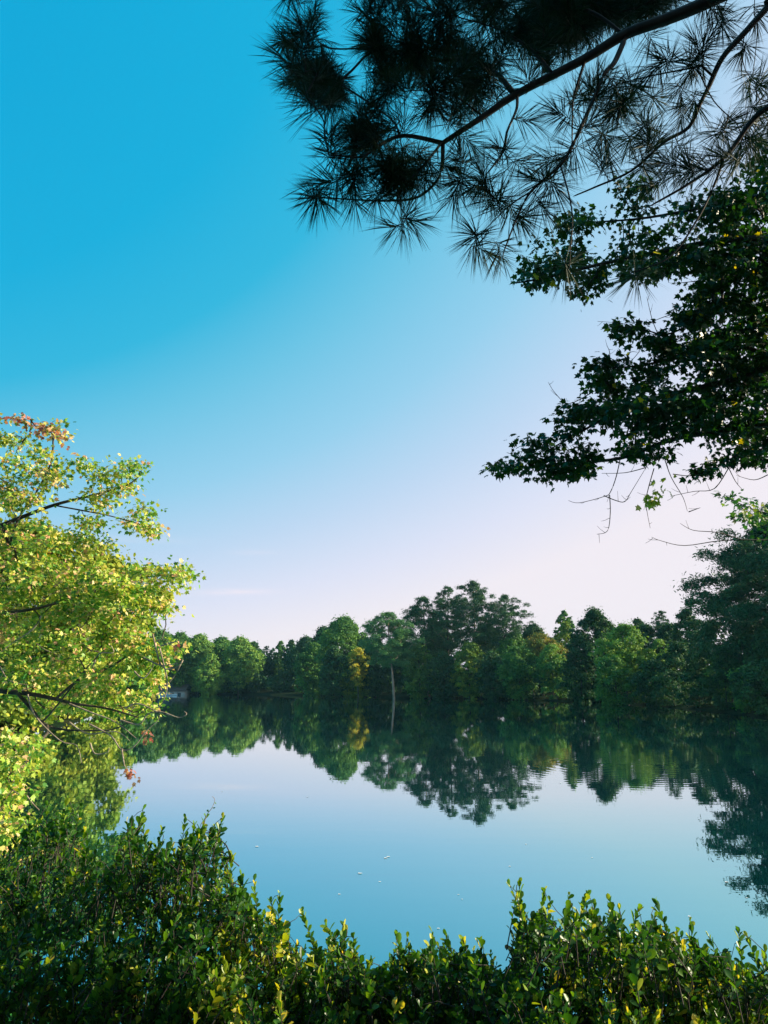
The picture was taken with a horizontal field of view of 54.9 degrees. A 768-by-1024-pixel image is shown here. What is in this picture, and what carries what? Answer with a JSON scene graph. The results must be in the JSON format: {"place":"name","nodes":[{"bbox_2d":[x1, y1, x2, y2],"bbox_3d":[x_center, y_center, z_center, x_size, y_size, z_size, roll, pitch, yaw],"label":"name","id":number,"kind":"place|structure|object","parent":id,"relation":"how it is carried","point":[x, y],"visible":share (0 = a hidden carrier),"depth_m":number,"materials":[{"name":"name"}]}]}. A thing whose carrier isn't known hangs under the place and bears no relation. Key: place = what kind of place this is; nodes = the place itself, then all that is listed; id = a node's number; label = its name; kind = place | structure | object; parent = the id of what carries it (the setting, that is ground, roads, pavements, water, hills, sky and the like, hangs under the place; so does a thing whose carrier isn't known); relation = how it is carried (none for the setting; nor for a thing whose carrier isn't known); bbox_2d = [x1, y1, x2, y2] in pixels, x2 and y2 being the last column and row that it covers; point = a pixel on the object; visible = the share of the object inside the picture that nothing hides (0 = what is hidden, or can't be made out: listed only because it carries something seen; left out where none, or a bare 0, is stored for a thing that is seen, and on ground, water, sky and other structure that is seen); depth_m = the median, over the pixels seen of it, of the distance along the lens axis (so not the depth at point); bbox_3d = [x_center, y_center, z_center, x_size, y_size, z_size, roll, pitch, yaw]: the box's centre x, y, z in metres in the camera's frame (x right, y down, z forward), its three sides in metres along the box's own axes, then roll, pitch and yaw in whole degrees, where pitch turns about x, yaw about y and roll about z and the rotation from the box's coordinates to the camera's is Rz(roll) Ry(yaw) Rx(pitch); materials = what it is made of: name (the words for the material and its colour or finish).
{"place":"outdoors","nodes":[
{"label":"outdoors","id":0,"kind":"place"},
{"bbox_2d":[0,694,767,1023],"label":"lake water","id":1,"kind":"structure","parent":0,"point":[326,804],"depth_m":16.10,"materials":[{"name":"blue liquid"}]},
{"bbox_2d":[0,679,767,734],"bbox_3d":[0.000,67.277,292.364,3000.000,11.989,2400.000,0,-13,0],"label":"ground","id":2,"kind":"structure","parent":0,"point":[399,694],"depth_m":134.92,"materials":[{"name":"green plant"}]},
{"bbox_2d":[17,689,62,729],"bbox_3d":[-21.405,10.878,44.196,4.658,4.460,5.330,5,-14,-19],"label":"shore bush","id":3,"kind":"object","parent":2,"relation":"on","point":[31,724],"visible":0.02,"depth_m":43.22,"materials":[{"name":"green plant"}]},
{"bbox_2d":[0,795,105,1023],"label":"shrub","id":4,"kind":"object","parent":2,"relation":"on","point":[25,924],"visible":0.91,"depth_m":3.90,"materials":[{"name":"green plant"}]},
{"bbox_2d":[41,598,140,719],"bbox_3d":[-22.663,10.542,55.627,9.506,10.335,10.163,-12,-18,42],"label":"broadleaf tree","id":5,"kind":"object","parent":2,"relation":"on","point":[66,716],"visible":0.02,"depth_m":54.11,"materials":[{"name":"green plant"}]},
{"bbox_2d":[0,513,194,732],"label":"broadleaf tree","id":6,"kind":"object","parent":2,"relation":"on","point":[9,713],"visible":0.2,"depth_m":40.79,"materials":[{"name":"green plant"}]},
{"bbox_2d":[77,661,120,717],"bbox_3d":[-23.721,13.679,58.584,6.202,5.832,6.600,0,-13,0],"label":"shore bush","id":7,"kind":"object","parent":2,"relation":"on","point":[87,715],"visible":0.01,"depth_m":57.89,"materials":[{"name":"green plant"}]},
{"bbox_2d":[0,412,205,866],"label":"maple tree","id":8,"kind":"object","parent":2,"relation":"on","point":[125,641],"visible":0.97,"depth_m":11.58,"materials":[{"name":"green plant"}]},
{"bbox_2d":[109,657,134,705],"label":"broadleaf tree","id":9,"kind":"object","parent":2,"relation":"on","point":[123,678],"depth_m":71.83,"materials":[{"name":"green plant"}]},
{"bbox_2d":[68,804,182,1023],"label":"shrub","id":10,"kind":"object","parent":2,"relation":"on","point":[119,995],"visible":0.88,"depth_m":3.58,"materials":[{"name":"green plant"}]},
{"bbox_2d":[124,657,146,699],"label":"broadleaf tree","id":11,"kind":"object","parent":2,"relation":"on","point":[135,687],"visible":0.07,"depth_m":106.61,"materials":[{"name":"green plant"}]},
{"bbox_2d":[143,638,165,698],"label":"broadleaf tree","id":12,"kind":"object","parent":2,"relation":"on","point":[145,683],"visible":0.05,"depth_m":145.57,"materials":[{"name":"green plant"}]},
{"bbox_2d":[150,629,176,677],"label":"broadleaf tree","id":13,"kind":"object","parent":2,"relation":"on","point":[158,634],"visible":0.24,"depth_m":231.19,"materials":[{"name":"green plant"}]},
{"bbox_2d":[158,684,190,694],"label":"lakeside house","id":14,"kind":"structure","parent":2,"relation":"on","point":[184,689],"depth_m":231.11,"materials":[{"name":"grey"}]},
{"bbox_2d":[165,630,196,686],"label":"broadleaf tree","id":15,"kind":"object","parent":2,"relation":"on","point":[180,678],"visible":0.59,"depth_m":233.23,"materials":[{"name":"green plant"}]},
{"bbox_2d":[135,812,248,1023],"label":"shrub","id":16,"kind":"object","parent":2,"relation":"on","point":[203,981],"visible":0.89,"depth_m":3.47,"materials":[{"name":"green plant"}]},
{"bbox_2d":[202,796,215,844],"bbox_3d":[-0.888,1.566,3.742,0.069,0.242,0.025,5,-14,-20],"label":"vine","id":17,"kind":"object","parent":16,"relation":"attached to","point":[208,811],"visible":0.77,"depth_m":3.75,"materials":[{"name":"green plant"}]},
{"bbox_2d":[183,633,219,694],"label":"broadleaf tree","id":18,"kind":"object","parent":2,"relation":"on","point":[202,645],"visible":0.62,"depth_m":235.56,"materials":[{"name":"green plant"}]},
{"bbox_2d":[192,651,225,694],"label":"broadleaf tree","id":19,"kind":"object","parent":2,"relation":"on","point":[209,675],"visible":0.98,"depth_m":225.16,"materials":[{"name":"green plant"}]},
{"bbox_2d":[213,636,229,685],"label":"broadleaf tree","id":20,"kind":"object","parent":2,"relation":"on","point":[220,642],"visible":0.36,"depth_m":240.48,"materials":[{"name":"green plant"}]},
{"bbox_2d":[215,678,229,693],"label":"shore bush","id":21,"kind":"object","parent":2,"relation":"on","point":[222,690],"visible":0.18,"depth_m":238.59,"materials":[{"name":"green plant"}]},
{"bbox_2d":[221,635,266,694],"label":"broadleaf tree","id":22,"kind":"object","parent":2,"relation":"on","point":[241,654],"visible":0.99,"depth_m":232.33,"materials":[{"name":"green plant"}]},
{"bbox_2d":[248,640,265,681],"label":"broadleaf tree","id":23,"kind":"object","parent":2,"relation":"on","point":[258,649],"visible":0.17,"depth_m":247.04,"materials":[{"name":"green plant"}]},
{"bbox_2d":[245,674,270,692],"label":"shore bush","id":24,"kind":"object","parent":2,"relation":"on","point":[259,682],"visible":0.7,"depth_m":235.38,"materials":[{"name":"green plant"}]},
{"bbox_2d":[212,869,323,1023],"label":"shrub","id":25,"kind":"object","parent":2,"relation":"on","point":[277,998],"visible":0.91,"depth_m":3.44,"materials":[{"name":"green plant"}]},
{"bbox_2d":[262,646,273,676],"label":"pine tree","id":26,"kind":"object","parent":2,"relation":"on","point":[267,654],"visible":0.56,"depth_m":256.06,"materials":[{"name":"green plant"}]},
{"bbox_2d":[261,651,274,674],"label":"broadleaf tree","id":27,"kind":"object","parent":2,"relation":"on","point":[269,662],"visible":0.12,"depth_m":255.18,"materials":[{"name":"green plant"}]},
{"bbox_2d":[272,640,285,676],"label":"broadleaf tree","id":28,"kind":"object","parent":2,"relation":"on","point":[280,647],"visible":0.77,"depth_m":256.06,"materials":[{"name":"green plant"}]},
{"bbox_2d":[280,646,295,684],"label":"broadleaf tree","id":29,"kind":"object","parent":2,"relation":"on","point":[286,658],"visible":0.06,"depth_m":243.39,"materials":[{"name":"green plant"}]},
{"bbox_2d":[281,639,295,667],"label":"broadleaf tree","id":30,"kind":"object","parent":2,"relation":"on","point":[290,644],"visible":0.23,"depth_m":253.41,"materials":[{"name":"green plant"}]},
{"bbox_2d":[287,634,312,687],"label":"broadleaf tree","id":31,"kind":"object","parent":2,"relation":"on","point":[300,644],"visible":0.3,"depth_m":229.10,"materials":[{"name":"green plant"}]},
{"bbox_2d":[292,641,322,695],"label":"broadleaf tree","id":32,"kind":"object","parent":2,"relation":"on","point":[308,676],"visible":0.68,"depth_m":202.77,"materials":[{"name":"green plant"}]},
{"bbox_2d":[301,625,339,669],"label":"broadleaf tree","id":33,"kind":"object","parent":2,"relation":"on","point":[317,635],"visible":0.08,"depth_m":210.77,"materials":[{"name":"green plant"}]},
{"bbox_2d":[318,645,349,697],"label":"broadleaf tree","id":34,"kind":"object","parent":2,"relation":"on","point":[333,658],"visible":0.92,"depth_m":174.37,"materials":[{"name":"green plant"}]},
{"bbox_2d":[292,918,383,1023],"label":"shrub","id":35,"kind":"object","parent":2,"relation":"on","point":[338,986],"visible":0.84,"depth_m":3.35,"materials":[{"name":"green plant"}]},
{"bbox_2d":[313,613,368,696],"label":"broadleaf tree","id":36,"kind":"object","parent":2,"relation":"on","point":[343,632],"visible":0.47,"depth_m":189.53,"materials":[{"name":"green plant"}]},
{"bbox_2d":[336,657,371,696],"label":"broadleaf tree","id":37,"kind":"object","parent":2,"relation":"on","point":[349,686],"visible":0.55,"depth_m":175.58,"materials":[{"name":"green plant"}]},
{"bbox_2d":[346,647,370,697],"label":"broadleaf tree","id":38,"kind":"object","parent":2,"relation":"on","point":[357,653],"visible":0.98,"depth_m":173.92,"materials":[{"name":"green plant"}]},
{"bbox_2d":[358,640,390,696],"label":"broadleaf tree","id":39,"kind":"object","parent":2,"relation":"on","point":[379,681],"visible":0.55,"depth_m":176.14,"materials":[{"name":"green plant"}]},
{"bbox_2d":[361,668,391,695],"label":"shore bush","id":40,"kind":"object","parent":2,"relation":"on","point":[390,682],"visible":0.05,"depth_m":186.48,"materials":[{"name":"green plant"}]},
{"bbox_2d":[377,642,397,692],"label":"broadleaf tree","id":41,"kind":"object","parent":2,"relation":"on","point":[389,688],"visible":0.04,"depth_m":189.68,"materials":[{"name":"green plant"}]},
{"bbox_2d":[357,610,426,698],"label":"broadleaf tree","id":42,"kind":"object","parent":2,"relation":"on","point":[392,650],"visible":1,"depth_m":156.31,"materials":[{"name":"green plant"}]},
{"bbox_2d":[386,639,416,691],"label":"broadleaf tree","id":43,"kind":"object","parent":2,"relation":"on","point":[398,675],"visible":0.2,"depth_m":184.47,"materials":[{"name":"green plant"}]},
{"bbox_2d":[399,595,454,697],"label":"pine tree","id":44,"kind":"object","parent":2,"relation":"on","point":[417,613],"visible":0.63,"depth_m":164.45,"materials":[{"name":"green plant"}]},
{"bbox_2d":[351,926,512,1023],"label":"shrub","id":45,"kind":"object","parent":2,"relation":"on","point":[443,987],"visible":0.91,"depth_m":3.34,"materials":[{"name":"green plant"}]},
{"bbox_2d":[418,627,456,672],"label":"broadleaf tree","id":46,"kind":"object","parent":2,"relation":"on","point":[450,651],"visible":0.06,"depth_m":178.28,"materials":[{"name":"green plant"}]},
{"bbox_2d":[421,651,460,698],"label":"broadleaf tree","id":47,"kind":"object","parent":2,"relation":"on","point":[443,661],"visible":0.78,"depth_m":154.59,"materials":[{"name":"green plant"}]},
{"bbox_2d":[427,585,468,653],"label":"pine tree","id":48,"kind":"object","parent":2,"relation":"on","point":[440,604],"visible":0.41,"depth_m":169.94,"materials":[{"name":"green plant"}]},
{"bbox_2d":[445,641,486,698],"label":"broadleaf tree","id":49,"kind":"object","parent":2,"relation":"on","point":[466,671],"visible":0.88,"depth_m":153.09,"materials":[{"name":"green plant"}]},
{"bbox_2d":[442,580,501,652],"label":"pine tree","id":50,"kind":"object","parent":2,"relation":"on","point":[478,597],"visible":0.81,"depth_m":163.06,"materials":[{"name":"green plant"}]},
{"bbox_2d":[472,623,501,676],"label":"broadleaf tree","id":51,"kind":"object","parent":2,"relation":"on","point":[494,648],"visible":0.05,"depth_m":174.23,"materials":[{"name":"green plant"}]},
{"bbox_2d":[471,649,507,699],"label":"broadleaf tree","id":52,"kind":"object","parent":2,"relation":"on","point":[492,660],"visible":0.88,"depth_m":147.11,"materials":[{"name":"green plant"}]},
{"bbox_2d":[249,0,767,311],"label":"pine tree","id":53,"kind":"object","parent":2,"relation":"on","point":[540,29],"visible":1,"depth_m":4.49,"materials":[{"name":"green plant"}]},
{"bbox_2d":[483,594,535,646],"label":"pine tree","id":54,"kind":"object","parent":2,"relation":"on","point":[514,628],"visible":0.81,"depth_m":159.53,"materials":[{"name":"green plant"}]},
{"bbox_2d":[495,632,526,689],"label":"broadleaf tree","id":55,"kind":"object","parent":2,"relation":"on","point":[504,644],"visible":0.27,"depth_m":156.61,"materials":[{"name":"green plant"}]},
{"bbox_2d":[495,642,547,699],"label":"broadleaf tree","id":56,"kind":"object","parent":2,"relation":"on","point":[513,668],"visible":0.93,"depth_m":140.21,"materials":[{"name":"green plant"}]},
{"bbox_2d":[517,659,553,698],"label":"shore bush","id":57,"kind":"object","parent":2,"relation":"on","point":[534,694],"visible":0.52,"depth_m":138.94,"materials":[{"name":"green plant"}]},
{"bbox_2d":[521,622,549,643],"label":"broadleaf tree","id":58,"kind":"object","parent":2,"relation":"on","point":[533,628],"visible":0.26,"depth_m":169.19,"materials":[{"name":"green plant"}]},
{"bbox_2d":[520,631,567,695],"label":"broadleaf tree","id":59,"kind":"object","parent":2,"relation":"on","point":[537,643],"visible":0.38,"depth_m":144.17,"materials":[{"name":"green plant"}]},
{"bbox_2d":[535,643,566,694],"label":"broadleaf tree","id":60,"kind":"object","parent":2,"relation":"on","point":[547,651],"visible":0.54,"depth_m":136.38,"materials":[{"name":"green plant"}]},
{"bbox_2d":[539,658,573,699],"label":"shore bush","id":61,"kind":"object","parent":2,"relation":"on","point":[554,664],"visible":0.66,"depth_m":133.58,"materials":[{"name":"green plant"}]},
{"bbox_2d":[550,634,568,681],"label":"broadleaf tree","id":62,"kind":"object","parent":2,"relation":"on","point":[563,643],"visible":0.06,"depth_m":151.77,"materials":[{"name":"green plant"}]},
{"bbox_2d":[553,621,573,682],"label":"broadleaf tree","id":63,"kind":"object","parent":2,"relation":"on","point":[564,627],"visible":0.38,"depth_m":148.05,"materials":[{"name":"green plant"}]},
{"bbox_2d":[552,609,574,643],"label":"broadleaf tree","id":64,"kind":"object","parent":2,"relation":"on","point":[562,615],"visible":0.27,"depth_m":174.37,"materials":[{"name":"green plant"}]},
{"bbox_2d":[482,877,656,1023],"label":"shrub","id":65,"kind":"object","parent":2,"relation":"on","point":[569,952],"visible":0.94,"depth_m":3.21,"materials":[{"name":"green plant"}]},
{"bbox_2d":[553,661,586,699],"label":"shore bush","id":66,"kind":"object","parent":2,"relation":"on","point":[560,685],"visible":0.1,"depth_m":126.76,"materials":[{"name":"green plant"}]},
{"bbox_2d":[556,634,597,702],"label":"broadleaf tree","id":67,"kind":"object","parent":2,"relation":"on","point":[580,693],"visible":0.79,"depth_m":116.76,"materials":[{"name":"green plant"}]},
{"bbox_2d":[564,605,618,702],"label":"broadleaf tree","id":68,"kind":"object","parent":2,"relation":"on","point":[595,620],"visible":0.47,"depth_m":119.19,"materials":[{"name":"green plant"}]},
{"bbox_2d":[587,668,619,700],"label":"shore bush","id":69,"kind":"object","parent":2,"relation":"on","point":[590,688],"visible":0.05,"depth_m":117.31,"materials":[{"name":"green plant"}]},
{"bbox_2d":[590,654,636,704],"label":"tree","id":70,"kind":"object","parent":2,"relation":"on","point":[613,661],"visible":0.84,"depth_m":102.47,"materials":[{"name":"green plant"}]},
{"bbox_2d":[587,620,651,697],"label":"broadleaf tree","id":71,"kind":"object","parent":2,"relation":"on","point":[632,656],"visible":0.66,"depth_m":107.53,"materials":[{"name":"green plant"}]},
{"bbox_2d":[479,139,767,545],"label":"maple tree","id":72,"kind":"object","parent":2,"relation":"on","point":[737,256],"visible":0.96,"depth_m":7.54,"materials":[{"name":"green plant"}]},
{"bbox_2d":[626,617,652,647],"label":"broadleaf tree","id":73,"kind":"object","parent":2,"relation":"on","point":[638,621],"visible":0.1,"depth_m":132.45,"materials":[{"name":"green plant"}]},
{"bbox_2d":[636,622,657,659],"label":"broadleaf tree","id":74,"kind":"object","parent":2,"relation":"on","point":[642,628],"visible":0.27,"depth_m":127.57,"materials":[{"name":"green plant"}]},
{"bbox_2d":[625,657,671,705],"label":"tree","id":75,"kind":"object","parent":2,"relation":"on","point":[649,667],"visible":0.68,"depth_m":96.81,"materials":[{"name":"green plant"}]},
{"bbox_2d":[646,610,669,653],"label":"pine tree","id":76,"kind":"object","parent":2,"relation":"on","point":[658,623],"visible":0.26,"depth_m":126.44,"materials":[{"name":"green plant"}]},
{"bbox_2d":[646,638,673,671],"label":"broadleaf tree","id":77,"kind":"object","parent":2,"relation":"on","point":[658,643],"visible":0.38,"depth_m":106.11,"materials":[{"name":"green plant"}]},
{"bbox_2d":[643,622,682,680],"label":"broadleaf tree","id":78,"kind":"object","parent":2,"relation":"on","point":[663,632],"visible":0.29,"depth_m":122.70,"materials":[{"name":"green plant"}]},
{"bbox_2d":[605,898,731,1023],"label":"shrub","id":79,"kind":"object","parent":2,"relation":"on","point":[668,975],"visible":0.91,"depth_m":3.15,"materials":[{"name":"green plant"}]},
{"bbox_2d":[644,668,693,705],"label":"shore bush","id":80,"kind":"object","parent":2,"relation":"on","point":[670,679],"visible":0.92,"depth_m":92.49,"materials":[{"name":"green plant"}]},
{"bbox_2d":[648,638,703,700],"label":"broadleaf tree","id":81,"kind":"object","parent":2,"relation":"on","point":[674,657],"visible":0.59,"depth_m":98.40,"materials":[{"name":"green plant"}]},
{"bbox_2d":[669,607,701,686],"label":"broadleaf tree","id":82,"kind":"object","parent":2,"relation":"on","point":[683,614],"visible":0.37,"depth_m":114.79,"materials":[{"name":"green plant"}]},
{"bbox_2d":[673,669,720,707],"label":"shore bush","id":83,"kind":"object","parent":2,"relation":"on","point":[695,676],"visible":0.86,"depth_m":84.03,"materials":[{"name":"green plant"}]},
{"bbox_2d":[681,629,712,690],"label":"broadleaf tree","id":84,"kind":"object","parent":2,"relation":"on","point":[691,642],"visible":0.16,"depth_m":102.12,"materials":[{"name":"green plant"}]},
{"bbox_2d":[685,617,726,701],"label":"broadleaf tree","id":85,"kind":"object","parent":2,"relation":"on","point":[699,662],"visible":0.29,"depth_m":86.04,"materials":[{"name":"green plant"}]},
{"bbox_2d":[670,516,767,664],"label":"pine tree","id":86,"kind":"object","parent":2,"relation":"on","point":[722,605],"visible":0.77,"depth_m":78.19,"materials":[{"name":"green plant"}]},
{"bbox_2d":[702,645,741,701],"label":"broadleaf tree","id":87,"kind":"object","parent":2,"relation":"on","point":[722,692],"visible":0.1,"depth_m":82.20,"materials":[{"name":"green plant"}]},
{"bbox_2d":[689,926,767,1023],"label":"shrub","id":88,"kind":"object","parent":2,"relation":"on","point":[743,998],"visible":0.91,"depth_m":3.23,"materials":[{"name":"green plant"}]},
{"bbox_2d":[708,633,751,701],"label":"broadleaf tree","id":89,"kind":"object","parent":2,"relation":"on","point":[735,660],"visible":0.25,"depth_m":75.60,"materials":[{"name":"green plant"}]},
{"bbox_2d":[710,489,767,545],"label":"maple tree","id":90,"kind":"object","parent":2,"relation":"on","point":[752,520],"visible":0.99,"depth_m":12.23,"materials":[{"name":"green plant"}]},
{"bbox_2d":[725,664,762,712],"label":"shore bush","id":91,"kind":"object","parent":2,"relation":"on","point":[742,702],"visible":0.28,"depth_m":67.02,"materials":[{"name":"green plant"}]},
{"bbox_2d":[726,657,767,715],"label":"tree","id":92,"kind":"object","parent":2,"relation":"on","point":[758,672],"visible":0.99,"depth_m":61.62,"materials":[{"name":"green plant"}]},
{"bbox_2d":[754,542,767,621],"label":"pine tree","id":93,"kind":"object","parent":2,"relation":"on","point":[762,569],"visible":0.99,"depth_m":70.33,"materials":[{"name":"green plant"}]},
{"bbox_2d":[0,0,767,669],"label":"sky","id":94,"kind":"structure","parent":0,"point":[318,416],"materials":[{"name":"blue"}]}
]}

